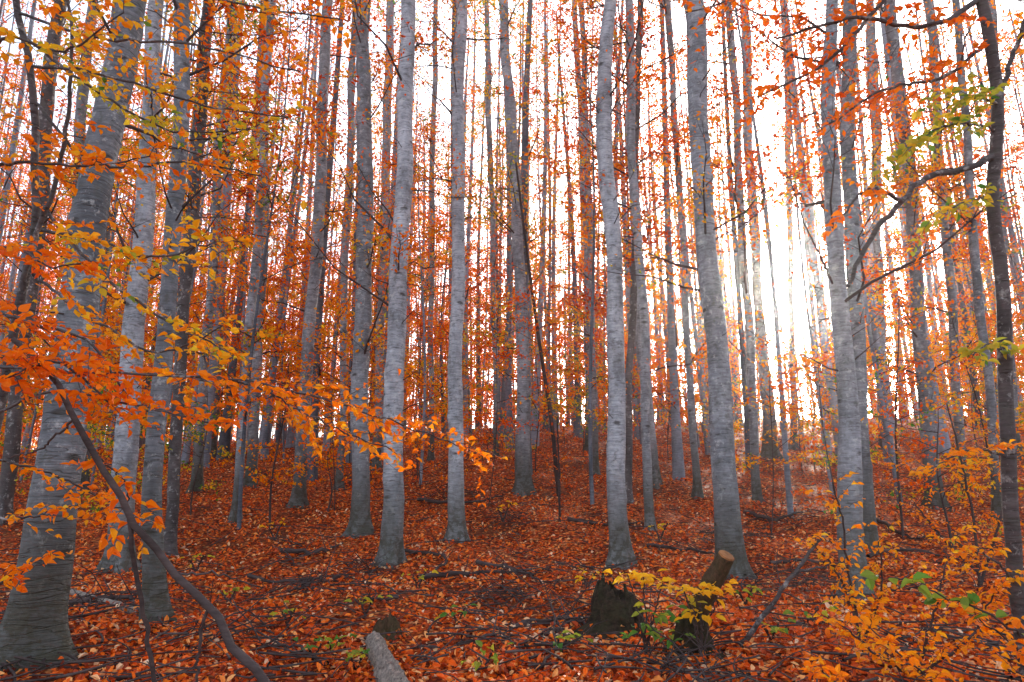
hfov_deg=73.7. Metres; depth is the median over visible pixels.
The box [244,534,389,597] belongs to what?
brush pile
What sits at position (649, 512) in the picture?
beech tree
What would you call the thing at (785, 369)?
beech sapling
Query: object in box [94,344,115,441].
beech sapling
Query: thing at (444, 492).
brush pile
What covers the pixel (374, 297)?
young beech tree
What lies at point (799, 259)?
young beech tree
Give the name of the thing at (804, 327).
young beech tree
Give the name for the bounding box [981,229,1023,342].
young beech tree
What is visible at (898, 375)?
beech sapling
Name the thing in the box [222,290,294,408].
young beech tree
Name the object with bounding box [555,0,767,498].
beech tree
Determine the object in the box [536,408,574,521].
beech sapling
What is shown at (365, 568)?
brush pile
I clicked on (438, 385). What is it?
beech sapling
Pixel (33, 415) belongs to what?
beech sapling
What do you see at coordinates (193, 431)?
beech sapling
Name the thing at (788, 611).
green seedling
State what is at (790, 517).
brush pile
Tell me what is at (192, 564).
green seedling
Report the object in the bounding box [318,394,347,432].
beech sapling
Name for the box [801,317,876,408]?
beech sapling
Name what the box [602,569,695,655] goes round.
young maple
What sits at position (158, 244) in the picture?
young beech tree
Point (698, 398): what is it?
beech sapling
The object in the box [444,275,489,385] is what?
young beech tree
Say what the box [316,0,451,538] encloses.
beech tree
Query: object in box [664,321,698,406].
beech sapling
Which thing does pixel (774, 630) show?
green seedling
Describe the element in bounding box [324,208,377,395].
young beech tree
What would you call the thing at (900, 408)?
beech sapling
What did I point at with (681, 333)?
young beech tree
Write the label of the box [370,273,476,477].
beech sapling
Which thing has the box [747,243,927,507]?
beech sapling
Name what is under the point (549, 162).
young beech tree
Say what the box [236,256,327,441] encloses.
young beech tree
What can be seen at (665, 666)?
brush pile
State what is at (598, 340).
beech sapling
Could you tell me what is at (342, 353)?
beech tree
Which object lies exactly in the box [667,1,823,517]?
young beech tree
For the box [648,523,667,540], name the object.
green seedling
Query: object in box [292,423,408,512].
beech sapling
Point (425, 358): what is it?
young beech tree
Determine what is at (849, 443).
beech tree
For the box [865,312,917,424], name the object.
beech sapling
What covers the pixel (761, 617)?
fallen branch
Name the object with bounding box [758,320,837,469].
beech sapling
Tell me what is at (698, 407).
beech sapling
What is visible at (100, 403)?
beech sapling
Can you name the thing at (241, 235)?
young beech tree
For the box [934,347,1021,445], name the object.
beech sapling
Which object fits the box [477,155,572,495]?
dead sapling
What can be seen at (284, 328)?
young beech tree
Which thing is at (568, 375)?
beech sapling
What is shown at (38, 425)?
beech sapling
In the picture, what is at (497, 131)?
young beech tree
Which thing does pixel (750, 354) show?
beech tree
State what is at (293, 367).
beech sapling
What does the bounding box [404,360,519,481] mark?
beech sapling
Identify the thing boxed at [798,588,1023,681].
beech sapling
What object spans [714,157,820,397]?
young beech tree
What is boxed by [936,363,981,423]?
beech sapling
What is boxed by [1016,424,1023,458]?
beech sapling
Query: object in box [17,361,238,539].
beech sapling
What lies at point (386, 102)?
beech tree
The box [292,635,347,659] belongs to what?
green seedling
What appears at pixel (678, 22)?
sky
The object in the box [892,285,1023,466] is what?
beech sapling
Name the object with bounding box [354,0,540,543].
beech tree
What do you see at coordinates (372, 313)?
young beech tree
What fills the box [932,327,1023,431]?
beech sapling
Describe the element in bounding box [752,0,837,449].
beech tree
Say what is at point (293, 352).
young beech tree
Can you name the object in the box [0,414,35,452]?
beech sapling
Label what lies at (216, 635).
brush pile
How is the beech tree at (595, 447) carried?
on the forest ground
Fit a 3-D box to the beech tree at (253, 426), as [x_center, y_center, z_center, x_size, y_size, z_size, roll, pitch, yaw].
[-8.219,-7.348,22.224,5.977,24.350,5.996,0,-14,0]
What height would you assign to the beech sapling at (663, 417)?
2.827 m
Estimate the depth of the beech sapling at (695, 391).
41.10 m
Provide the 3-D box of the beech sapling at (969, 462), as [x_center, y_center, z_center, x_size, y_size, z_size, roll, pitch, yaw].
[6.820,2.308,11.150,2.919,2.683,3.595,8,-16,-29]
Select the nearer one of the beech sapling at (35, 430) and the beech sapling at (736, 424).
the beech sapling at (736, 424)
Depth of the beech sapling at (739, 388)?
36.14 m
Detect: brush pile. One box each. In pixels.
[1,561,174,613]
[110,579,324,656]
[233,462,286,478]
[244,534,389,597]
[294,540,407,584]
[409,481,482,499]
[420,550,571,612]
[472,494,548,529]
[502,575,662,628]
[555,586,826,681]
[674,508,794,536]
[742,494,812,531]
[744,546,865,593]
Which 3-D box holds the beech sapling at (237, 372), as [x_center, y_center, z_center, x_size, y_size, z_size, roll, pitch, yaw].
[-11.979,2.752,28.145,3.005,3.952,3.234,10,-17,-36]
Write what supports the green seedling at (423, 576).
on the forest ground
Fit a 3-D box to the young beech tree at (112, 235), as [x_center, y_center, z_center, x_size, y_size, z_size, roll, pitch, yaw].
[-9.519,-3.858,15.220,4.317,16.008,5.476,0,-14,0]
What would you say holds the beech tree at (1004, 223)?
on the forest ground
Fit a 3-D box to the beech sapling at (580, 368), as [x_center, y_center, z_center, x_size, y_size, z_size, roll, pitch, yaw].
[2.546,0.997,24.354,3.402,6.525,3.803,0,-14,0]
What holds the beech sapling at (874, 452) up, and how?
on the forest ground
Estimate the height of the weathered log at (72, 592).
0.121 m
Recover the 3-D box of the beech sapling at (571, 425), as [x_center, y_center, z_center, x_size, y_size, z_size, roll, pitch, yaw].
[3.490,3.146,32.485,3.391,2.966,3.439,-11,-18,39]
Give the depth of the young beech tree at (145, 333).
27.80 m
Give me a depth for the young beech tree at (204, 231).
21.88 m
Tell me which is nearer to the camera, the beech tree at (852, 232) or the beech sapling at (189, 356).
the beech tree at (852, 232)
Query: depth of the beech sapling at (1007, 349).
4.90 m
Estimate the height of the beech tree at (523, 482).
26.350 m
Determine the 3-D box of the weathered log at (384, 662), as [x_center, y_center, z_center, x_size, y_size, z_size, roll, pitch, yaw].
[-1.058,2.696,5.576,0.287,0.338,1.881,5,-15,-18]
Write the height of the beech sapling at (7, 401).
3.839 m
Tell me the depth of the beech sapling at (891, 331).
36.82 m
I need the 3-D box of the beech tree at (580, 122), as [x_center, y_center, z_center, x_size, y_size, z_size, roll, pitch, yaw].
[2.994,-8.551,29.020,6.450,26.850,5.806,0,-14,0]
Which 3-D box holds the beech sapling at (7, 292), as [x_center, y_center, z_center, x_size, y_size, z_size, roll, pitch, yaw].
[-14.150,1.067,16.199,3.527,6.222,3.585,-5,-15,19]
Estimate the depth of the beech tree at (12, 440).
16.61 m
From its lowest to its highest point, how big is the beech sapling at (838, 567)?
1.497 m
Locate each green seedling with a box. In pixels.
[180,553,214,571]
[217,586,250,604]
[259,518,285,541]
[268,600,306,625]
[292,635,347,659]
[304,633,356,655]
[344,595,392,616]
[346,648,369,670]
[401,569,437,588]
[434,603,477,624]
[461,640,512,671]
[496,500,517,521]
[553,628,592,652]
[575,568,607,588]
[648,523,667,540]
[729,584,762,606]
[761,618,795,642]
[783,600,837,623]
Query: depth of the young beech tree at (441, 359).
29.58 m
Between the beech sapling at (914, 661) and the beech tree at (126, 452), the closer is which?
the beech sapling at (914, 661)
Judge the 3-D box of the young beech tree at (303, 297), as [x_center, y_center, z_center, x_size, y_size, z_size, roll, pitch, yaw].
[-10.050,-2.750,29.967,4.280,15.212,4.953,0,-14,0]
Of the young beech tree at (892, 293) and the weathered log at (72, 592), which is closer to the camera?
the weathered log at (72, 592)
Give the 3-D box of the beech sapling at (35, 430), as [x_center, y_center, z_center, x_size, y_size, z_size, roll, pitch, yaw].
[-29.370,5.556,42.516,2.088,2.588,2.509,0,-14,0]
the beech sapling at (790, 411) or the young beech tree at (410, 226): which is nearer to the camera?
the beech sapling at (790, 411)
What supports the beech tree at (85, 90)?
on the forest ground
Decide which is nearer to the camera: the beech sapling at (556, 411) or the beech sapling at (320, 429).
the beech sapling at (556, 411)
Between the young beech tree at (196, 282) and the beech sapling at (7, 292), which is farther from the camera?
the young beech tree at (196, 282)
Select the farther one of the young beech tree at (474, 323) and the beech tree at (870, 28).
the young beech tree at (474, 323)
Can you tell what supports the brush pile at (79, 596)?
on the forest ground
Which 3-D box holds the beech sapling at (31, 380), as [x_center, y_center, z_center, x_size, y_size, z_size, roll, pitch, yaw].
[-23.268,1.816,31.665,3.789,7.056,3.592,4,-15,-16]
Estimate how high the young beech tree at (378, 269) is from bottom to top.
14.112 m
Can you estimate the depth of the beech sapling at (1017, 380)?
33.70 m
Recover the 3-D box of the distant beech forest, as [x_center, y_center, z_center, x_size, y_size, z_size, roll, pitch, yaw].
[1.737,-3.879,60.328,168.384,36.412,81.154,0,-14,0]
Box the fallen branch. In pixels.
[738,531,842,645]
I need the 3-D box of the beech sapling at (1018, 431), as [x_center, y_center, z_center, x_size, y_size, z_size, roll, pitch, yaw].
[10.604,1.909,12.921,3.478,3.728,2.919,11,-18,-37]
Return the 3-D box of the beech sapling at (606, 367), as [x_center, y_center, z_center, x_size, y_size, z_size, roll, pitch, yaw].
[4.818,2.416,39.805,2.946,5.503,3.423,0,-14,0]
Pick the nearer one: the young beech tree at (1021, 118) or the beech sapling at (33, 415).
the young beech tree at (1021, 118)
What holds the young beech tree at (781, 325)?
on the forest ground
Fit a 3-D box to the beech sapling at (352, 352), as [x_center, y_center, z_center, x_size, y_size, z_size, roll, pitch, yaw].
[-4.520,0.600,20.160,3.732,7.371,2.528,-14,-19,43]
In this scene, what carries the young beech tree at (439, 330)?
on the forest ground
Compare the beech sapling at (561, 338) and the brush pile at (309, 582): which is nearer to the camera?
the brush pile at (309, 582)
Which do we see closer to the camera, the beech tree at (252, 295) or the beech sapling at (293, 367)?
the beech tree at (252, 295)
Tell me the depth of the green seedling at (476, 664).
5.30 m
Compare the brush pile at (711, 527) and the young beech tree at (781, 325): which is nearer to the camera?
the brush pile at (711, 527)
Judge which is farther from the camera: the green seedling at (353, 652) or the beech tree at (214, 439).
the beech tree at (214, 439)
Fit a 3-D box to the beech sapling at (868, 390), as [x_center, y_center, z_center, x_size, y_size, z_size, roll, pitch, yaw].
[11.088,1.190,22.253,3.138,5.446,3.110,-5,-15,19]
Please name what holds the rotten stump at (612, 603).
on the forest ground
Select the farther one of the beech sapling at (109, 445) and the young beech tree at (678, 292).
the young beech tree at (678, 292)
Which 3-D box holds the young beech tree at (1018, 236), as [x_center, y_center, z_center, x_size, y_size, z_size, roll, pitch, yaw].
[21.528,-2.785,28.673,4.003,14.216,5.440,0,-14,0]
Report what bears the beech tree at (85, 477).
on the forest ground
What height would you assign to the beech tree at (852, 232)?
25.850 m
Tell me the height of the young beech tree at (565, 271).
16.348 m
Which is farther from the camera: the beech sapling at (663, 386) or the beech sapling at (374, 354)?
the beech sapling at (663, 386)
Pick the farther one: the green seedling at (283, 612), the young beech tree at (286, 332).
the young beech tree at (286, 332)
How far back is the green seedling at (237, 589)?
8.34 m
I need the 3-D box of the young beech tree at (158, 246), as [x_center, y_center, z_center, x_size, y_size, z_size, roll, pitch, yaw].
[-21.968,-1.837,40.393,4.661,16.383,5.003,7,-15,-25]
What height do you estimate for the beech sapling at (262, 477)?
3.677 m
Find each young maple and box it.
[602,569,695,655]
[659,578,737,660]
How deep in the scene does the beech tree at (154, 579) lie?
7.76 m
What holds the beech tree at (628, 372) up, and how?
on the forest ground
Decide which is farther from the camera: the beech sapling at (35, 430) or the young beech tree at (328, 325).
the beech sapling at (35, 430)
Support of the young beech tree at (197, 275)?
on the forest ground
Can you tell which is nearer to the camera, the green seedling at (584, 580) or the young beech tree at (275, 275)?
the green seedling at (584, 580)
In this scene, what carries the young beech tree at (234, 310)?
on the forest ground
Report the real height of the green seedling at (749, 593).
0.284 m
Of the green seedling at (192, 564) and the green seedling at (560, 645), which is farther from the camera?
the green seedling at (192, 564)
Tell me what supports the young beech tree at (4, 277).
on the forest ground
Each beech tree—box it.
[0,0,170,525]
[0,0,173,389]
[0,0,210,419]
[0,0,237,675]
[0,0,272,574]
[0,80,134,482]
[0,190,71,383]
[0,245,47,359]
[1,207,64,398]
[3,194,64,384]
[15,0,171,495]
[36,90,203,485]
[99,103,213,458]
[101,0,317,524]
[107,254,189,394]
[113,175,167,381]
[118,53,251,406]
[123,0,310,555]
[123,0,478,626]
[124,171,210,389]
[140,0,305,493]
[147,165,243,437]
[161,145,229,396]
[162,0,330,523]
[167,0,378,529]
[177,63,274,401]
[189,0,288,457]
[191,0,343,487]
[204,211,275,437]
[209,0,443,508]
[215,170,348,463]
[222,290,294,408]
[225,107,332,392]
[225,151,299,382]
[236,0,496,568]
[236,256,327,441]
[246,229,304,412]
[260,236,339,444]
[262,232,339,447]
[263,163,340,439]
[263,274,301,438]
[270,222,351,411]
[271,0,434,489]
[301,161,414,406]
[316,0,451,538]
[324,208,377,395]
[326,150,415,388]
[333,204,410,419]
[334,0,450,470]
[337,179,420,381]
[341,36,495,483]
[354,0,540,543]
[367,0,498,460]
[372,187,478,439]
[404,227,488,446]
[411,256,482,429]
[435,0,553,457]
[436,0,589,496]
[438,79,548,386]
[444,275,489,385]
[493,0,750,530]
[496,0,659,474]
[504,0,672,504]
[507,0,634,450]
[511,0,692,569]
[512,108,595,420]
[512,171,577,379]
[527,0,692,503]
[527,2,701,420]
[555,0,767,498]
[559,0,732,488]
[564,117,625,365]
[568,145,654,374]
[591,0,901,582]
[615,0,809,503]
[619,119,723,446]
[623,211,730,386]
[647,174,772,395]
[649,65,818,421]
[652,253,697,407]
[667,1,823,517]
[678,0,798,459]
[687,0,1023,600]
[691,255,758,407]
[693,234,741,412]
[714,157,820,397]
[716,0,889,494]
[717,227,783,399]
[743,0,928,555]
[751,156,826,434]
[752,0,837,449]
[771,1,973,505]
[778,252,831,422]
[780,0,973,449]
[780,246,886,403]
[781,151,870,385]
[793,168,846,366]
[802,0,1023,511]
[828,190,900,364]
[858,0,1023,490]
[859,0,1023,521]
[860,202,913,380]
[886,105,1023,396]
[915,0,1023,460]
[923,10,1023,342]
[947,135,1023,381]
[958,191,1023,387]
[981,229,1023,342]
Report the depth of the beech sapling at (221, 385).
29.95 m
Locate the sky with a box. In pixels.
[0,0,1023,449]
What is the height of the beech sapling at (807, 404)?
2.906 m
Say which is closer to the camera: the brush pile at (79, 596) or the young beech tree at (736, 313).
the brush pile at (79, 596)
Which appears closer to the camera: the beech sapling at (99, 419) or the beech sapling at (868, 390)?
the beech sapling at (99, 419)
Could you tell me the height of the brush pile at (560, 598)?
0.576 m
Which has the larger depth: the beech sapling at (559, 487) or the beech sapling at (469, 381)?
the beech sapling at (469, 381)
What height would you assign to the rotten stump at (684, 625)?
0.563 m
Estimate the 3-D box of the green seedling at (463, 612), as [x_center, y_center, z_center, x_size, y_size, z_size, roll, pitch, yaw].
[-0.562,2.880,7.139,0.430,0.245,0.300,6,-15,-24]
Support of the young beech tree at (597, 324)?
on the forest ground
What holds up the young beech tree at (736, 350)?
on the forest ground
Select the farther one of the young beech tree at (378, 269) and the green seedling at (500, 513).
the young beech tree at (378, 269)
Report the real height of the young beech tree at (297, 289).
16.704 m
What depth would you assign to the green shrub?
3.60 m
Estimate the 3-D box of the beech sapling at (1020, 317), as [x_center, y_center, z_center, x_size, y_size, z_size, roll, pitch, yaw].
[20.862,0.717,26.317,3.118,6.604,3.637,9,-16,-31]
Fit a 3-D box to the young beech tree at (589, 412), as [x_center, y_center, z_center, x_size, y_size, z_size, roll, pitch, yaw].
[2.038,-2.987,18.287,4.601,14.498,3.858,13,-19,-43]
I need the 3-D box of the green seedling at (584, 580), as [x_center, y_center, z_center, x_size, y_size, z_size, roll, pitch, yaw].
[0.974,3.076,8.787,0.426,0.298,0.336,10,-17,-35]
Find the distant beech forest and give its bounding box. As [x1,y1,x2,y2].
[0,0,1023,480]
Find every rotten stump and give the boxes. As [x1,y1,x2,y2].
[572,569,670,645]
[656,601,739,660]
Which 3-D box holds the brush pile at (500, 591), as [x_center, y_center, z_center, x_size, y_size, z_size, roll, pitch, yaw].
[-0.151,3.096,8.648,1.883,0.810,1.598,0,-14,0]
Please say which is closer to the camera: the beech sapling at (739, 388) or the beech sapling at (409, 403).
the beech sapling at (739, 388)
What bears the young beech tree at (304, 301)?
on the forest ground
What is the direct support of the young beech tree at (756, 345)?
on the forest ground
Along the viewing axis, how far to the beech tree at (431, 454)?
26.11 m
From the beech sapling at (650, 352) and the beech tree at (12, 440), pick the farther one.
the beech sapling at (650, 352)
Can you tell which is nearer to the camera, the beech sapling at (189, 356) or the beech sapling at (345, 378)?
the beech sapling at (345, 378)
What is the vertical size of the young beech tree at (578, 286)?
14.764 m
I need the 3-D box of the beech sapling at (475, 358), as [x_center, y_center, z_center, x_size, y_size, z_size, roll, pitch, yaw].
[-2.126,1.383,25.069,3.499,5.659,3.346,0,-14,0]
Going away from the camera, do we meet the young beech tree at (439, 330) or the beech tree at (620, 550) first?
the beech tree at (620, 550)
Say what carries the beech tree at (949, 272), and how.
on the forest ground
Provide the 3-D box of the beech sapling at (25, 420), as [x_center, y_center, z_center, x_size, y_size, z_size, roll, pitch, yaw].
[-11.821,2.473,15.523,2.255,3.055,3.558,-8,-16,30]
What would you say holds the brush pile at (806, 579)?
on the forest ground
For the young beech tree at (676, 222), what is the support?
on the forest ground
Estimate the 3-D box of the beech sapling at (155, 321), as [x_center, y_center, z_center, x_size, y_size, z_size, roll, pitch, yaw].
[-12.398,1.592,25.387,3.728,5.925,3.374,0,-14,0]
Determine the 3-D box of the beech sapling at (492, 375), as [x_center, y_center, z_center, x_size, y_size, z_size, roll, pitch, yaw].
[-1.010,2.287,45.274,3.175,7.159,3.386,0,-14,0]
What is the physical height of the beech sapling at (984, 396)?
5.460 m
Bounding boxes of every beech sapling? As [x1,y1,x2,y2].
[0,0,507,592]
[0,285,15,441]
[0,303,45,428]
[0,360,42,454]
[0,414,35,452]
[0,414,41,494]
[0,424,39,474]
[4,377,48,448]
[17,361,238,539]
[25,409,41,446]
[35,278,148,448]
[35,342,213,486]
[41,289,196,521]
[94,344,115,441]
[105,376,281,514]
[116,332,197,423]
[143,325,214,442]
[145,302,233,463]
[183,363,239,433]
[184,358,251,448]
[191,335,248,426]
[208,357,340,526]
[261,299,329,417]
[271,266,386,510]
[278,371,339,432]
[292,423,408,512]
[302,252,406,486]
[312,295,442,484]
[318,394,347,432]
[369,413,491,487]
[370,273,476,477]
[404,331,427,421]
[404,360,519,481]
[404,380,438,429]
[405,348,447,434]
[406,310,500,428]
[410,345,447,424]
[431,224,570,506]
[436,364,486,421]
[463,383,537,452]
[474,321,516,404]
[489,342,585,471]
[491,319,543,408]
[530,298,598,443]
[532,327,573,423]
[535,292,633,458]
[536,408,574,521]
[540,373,606,427]
[555,387,607,431]
[558,239,654,430]
[571,355,680,439]
[573,343,607,420]
[624,337,661,407]
[632,352,705,462]
[650,337,736,425]
[650,349,695,416]
[651,380,697,433]
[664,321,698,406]
[665,338,770,448]
[668,392,708,428]
[675,410,777,449]
[678,367,700,424]
[679,0,1023,681]
[679,314,707,426]
[697,189,885,538]
[729,354,760,416]
[732,275,838,473]
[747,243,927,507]
[757,322,835,457]
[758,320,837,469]
[768,340,811,413]
[775,358,944,513]
[783,378,831,431]
[793,471,904,651]
[796,313,908,434]
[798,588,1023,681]
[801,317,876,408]
[804,229,996,537]
[807,396,1023,558]
[808,548,1023,681]
[820,350,905,414]
[865,310,916,411]
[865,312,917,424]
[867,343,945,432]
[869,334,938,430]
[887,397,1023,587]
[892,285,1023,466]
[930,328,985,426]
[931,315,982,418]
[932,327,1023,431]
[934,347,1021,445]
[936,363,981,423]
[960,342,1023,414]
[977,404,1023,495]
[987,277,1023,414]
[1010,262,1023,411]
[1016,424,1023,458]
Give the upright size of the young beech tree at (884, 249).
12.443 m
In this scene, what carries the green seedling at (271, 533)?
on the forest ground
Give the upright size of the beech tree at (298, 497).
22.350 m
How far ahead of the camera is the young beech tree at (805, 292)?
18.35 m
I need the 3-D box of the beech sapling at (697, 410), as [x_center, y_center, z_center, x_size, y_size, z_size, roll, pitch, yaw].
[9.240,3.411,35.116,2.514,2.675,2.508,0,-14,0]
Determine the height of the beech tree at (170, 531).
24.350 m
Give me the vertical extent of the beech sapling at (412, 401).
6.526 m
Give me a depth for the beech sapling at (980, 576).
9.05 m
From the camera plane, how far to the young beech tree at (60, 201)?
34.13 m
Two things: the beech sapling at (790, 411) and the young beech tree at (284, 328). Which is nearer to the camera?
the beech sapling at (790, 411)
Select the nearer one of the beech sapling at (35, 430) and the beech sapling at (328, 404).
the beech sapling at (328, 404)
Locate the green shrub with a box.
[859,569,1023,637]
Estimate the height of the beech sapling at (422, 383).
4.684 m
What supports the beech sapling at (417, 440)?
on the forest ground
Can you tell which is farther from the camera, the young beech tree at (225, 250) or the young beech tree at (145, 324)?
the young beech tree at (145, 324)
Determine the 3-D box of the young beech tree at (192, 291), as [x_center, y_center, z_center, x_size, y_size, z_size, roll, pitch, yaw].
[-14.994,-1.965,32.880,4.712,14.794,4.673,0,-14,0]
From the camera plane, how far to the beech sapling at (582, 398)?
36.62 m
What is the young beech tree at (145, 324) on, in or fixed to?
on the forest ground
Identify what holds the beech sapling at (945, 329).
on the forest ground
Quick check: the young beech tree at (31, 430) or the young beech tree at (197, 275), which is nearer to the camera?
the young beech tree at (31, 430)
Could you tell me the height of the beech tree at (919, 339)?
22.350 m
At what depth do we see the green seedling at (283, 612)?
7.28 m
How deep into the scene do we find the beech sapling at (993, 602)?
4.94 m
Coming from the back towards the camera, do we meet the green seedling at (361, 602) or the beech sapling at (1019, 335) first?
the beech sapling at (1019, 335)
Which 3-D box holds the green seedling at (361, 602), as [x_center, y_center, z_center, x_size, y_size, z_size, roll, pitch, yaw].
[-1.589,2.918,7.501,0.444,0.248,0.342,-10,-17,35]
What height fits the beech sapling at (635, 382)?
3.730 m
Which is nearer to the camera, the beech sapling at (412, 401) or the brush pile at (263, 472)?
the brush pile at (263, 472)
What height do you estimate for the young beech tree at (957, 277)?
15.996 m
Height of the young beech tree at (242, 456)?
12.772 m
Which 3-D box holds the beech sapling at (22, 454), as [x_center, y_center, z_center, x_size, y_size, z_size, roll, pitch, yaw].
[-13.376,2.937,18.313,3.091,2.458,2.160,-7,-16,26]
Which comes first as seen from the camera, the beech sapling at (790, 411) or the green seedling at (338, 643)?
the green seedling at (338, 643)
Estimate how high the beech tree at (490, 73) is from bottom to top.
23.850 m
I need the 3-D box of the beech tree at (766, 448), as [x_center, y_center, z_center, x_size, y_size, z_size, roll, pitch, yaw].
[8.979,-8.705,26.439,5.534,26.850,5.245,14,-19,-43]
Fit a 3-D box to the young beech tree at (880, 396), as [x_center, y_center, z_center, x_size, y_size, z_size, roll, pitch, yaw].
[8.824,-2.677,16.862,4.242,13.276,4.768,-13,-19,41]
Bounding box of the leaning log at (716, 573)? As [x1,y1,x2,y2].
[691,550,733,620]
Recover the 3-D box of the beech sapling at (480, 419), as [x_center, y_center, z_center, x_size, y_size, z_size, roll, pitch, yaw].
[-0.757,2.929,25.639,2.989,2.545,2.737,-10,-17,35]
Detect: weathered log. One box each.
[70,588,139,616]
[364,631,410,681]
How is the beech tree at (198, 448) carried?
on the forest ground
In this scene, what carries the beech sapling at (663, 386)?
on the forest ground
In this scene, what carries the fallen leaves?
on the forest ground
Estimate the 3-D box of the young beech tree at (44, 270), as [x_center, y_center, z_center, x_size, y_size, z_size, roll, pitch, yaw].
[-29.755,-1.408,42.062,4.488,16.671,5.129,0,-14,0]
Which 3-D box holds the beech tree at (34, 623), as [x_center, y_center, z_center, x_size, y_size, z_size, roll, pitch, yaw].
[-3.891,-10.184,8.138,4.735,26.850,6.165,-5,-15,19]
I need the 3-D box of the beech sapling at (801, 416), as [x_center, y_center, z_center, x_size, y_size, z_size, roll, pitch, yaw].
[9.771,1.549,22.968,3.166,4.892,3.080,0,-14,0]
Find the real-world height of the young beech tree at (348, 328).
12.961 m
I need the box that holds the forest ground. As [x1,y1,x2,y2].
[0,416,1023,681]
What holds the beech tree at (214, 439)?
on the forest ground
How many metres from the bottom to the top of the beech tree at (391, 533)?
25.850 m
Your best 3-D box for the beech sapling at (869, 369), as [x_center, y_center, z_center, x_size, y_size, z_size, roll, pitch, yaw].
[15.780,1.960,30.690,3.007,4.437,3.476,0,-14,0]
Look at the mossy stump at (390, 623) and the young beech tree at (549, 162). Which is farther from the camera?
the young beech tree at (549, 162)
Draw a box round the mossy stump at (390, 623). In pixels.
[354,611,409,644]
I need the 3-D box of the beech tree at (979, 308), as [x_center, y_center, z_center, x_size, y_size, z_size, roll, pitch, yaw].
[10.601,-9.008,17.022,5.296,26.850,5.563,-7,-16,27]
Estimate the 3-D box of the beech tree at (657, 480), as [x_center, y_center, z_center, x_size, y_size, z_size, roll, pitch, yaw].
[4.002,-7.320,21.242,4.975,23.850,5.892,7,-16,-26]
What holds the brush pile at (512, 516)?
on the forest ground
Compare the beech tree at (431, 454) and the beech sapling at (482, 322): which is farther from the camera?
the beech tree at (431, 454)
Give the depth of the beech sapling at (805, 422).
20.67 m
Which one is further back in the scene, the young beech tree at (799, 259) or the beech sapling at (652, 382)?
the young beech tree at (799, 259)
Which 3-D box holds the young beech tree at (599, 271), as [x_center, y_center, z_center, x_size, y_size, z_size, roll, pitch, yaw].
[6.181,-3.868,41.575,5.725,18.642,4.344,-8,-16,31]
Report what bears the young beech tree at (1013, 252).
on the forest ground
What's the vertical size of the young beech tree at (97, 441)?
13.885 m
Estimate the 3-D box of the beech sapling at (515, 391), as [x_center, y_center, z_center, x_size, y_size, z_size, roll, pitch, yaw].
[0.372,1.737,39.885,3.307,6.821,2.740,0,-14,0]
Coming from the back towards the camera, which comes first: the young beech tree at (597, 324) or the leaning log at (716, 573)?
the young beech tree at (597, 324)
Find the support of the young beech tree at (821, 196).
on the forest ground
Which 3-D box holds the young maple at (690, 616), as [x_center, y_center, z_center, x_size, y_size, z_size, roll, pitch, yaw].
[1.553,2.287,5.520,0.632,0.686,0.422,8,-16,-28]
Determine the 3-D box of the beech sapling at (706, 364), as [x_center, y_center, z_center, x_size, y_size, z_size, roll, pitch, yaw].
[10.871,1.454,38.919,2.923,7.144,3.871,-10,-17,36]
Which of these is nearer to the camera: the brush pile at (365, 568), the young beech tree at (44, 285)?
the brush pile at (365, 568)
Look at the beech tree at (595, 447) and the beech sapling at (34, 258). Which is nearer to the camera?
the beech sapling at (34, 258)
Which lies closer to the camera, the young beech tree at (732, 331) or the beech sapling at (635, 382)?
the beech sapling at (635, 382)
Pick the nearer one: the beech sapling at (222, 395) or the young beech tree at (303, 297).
the young beech tree at (303, 297)
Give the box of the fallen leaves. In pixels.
[0,337,1023,681]
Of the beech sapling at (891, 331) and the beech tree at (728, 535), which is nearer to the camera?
the beech tree at (728, 535)
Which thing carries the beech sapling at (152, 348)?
on the forest ground
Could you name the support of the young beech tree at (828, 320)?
on the forest ground
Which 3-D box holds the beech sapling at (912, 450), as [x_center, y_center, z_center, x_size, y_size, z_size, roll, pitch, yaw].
[7.581,0.799,13.043,3.156,5.830,2.844,0,-14,0]
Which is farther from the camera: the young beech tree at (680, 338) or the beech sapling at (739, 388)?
the young beech tree at (680, 338)

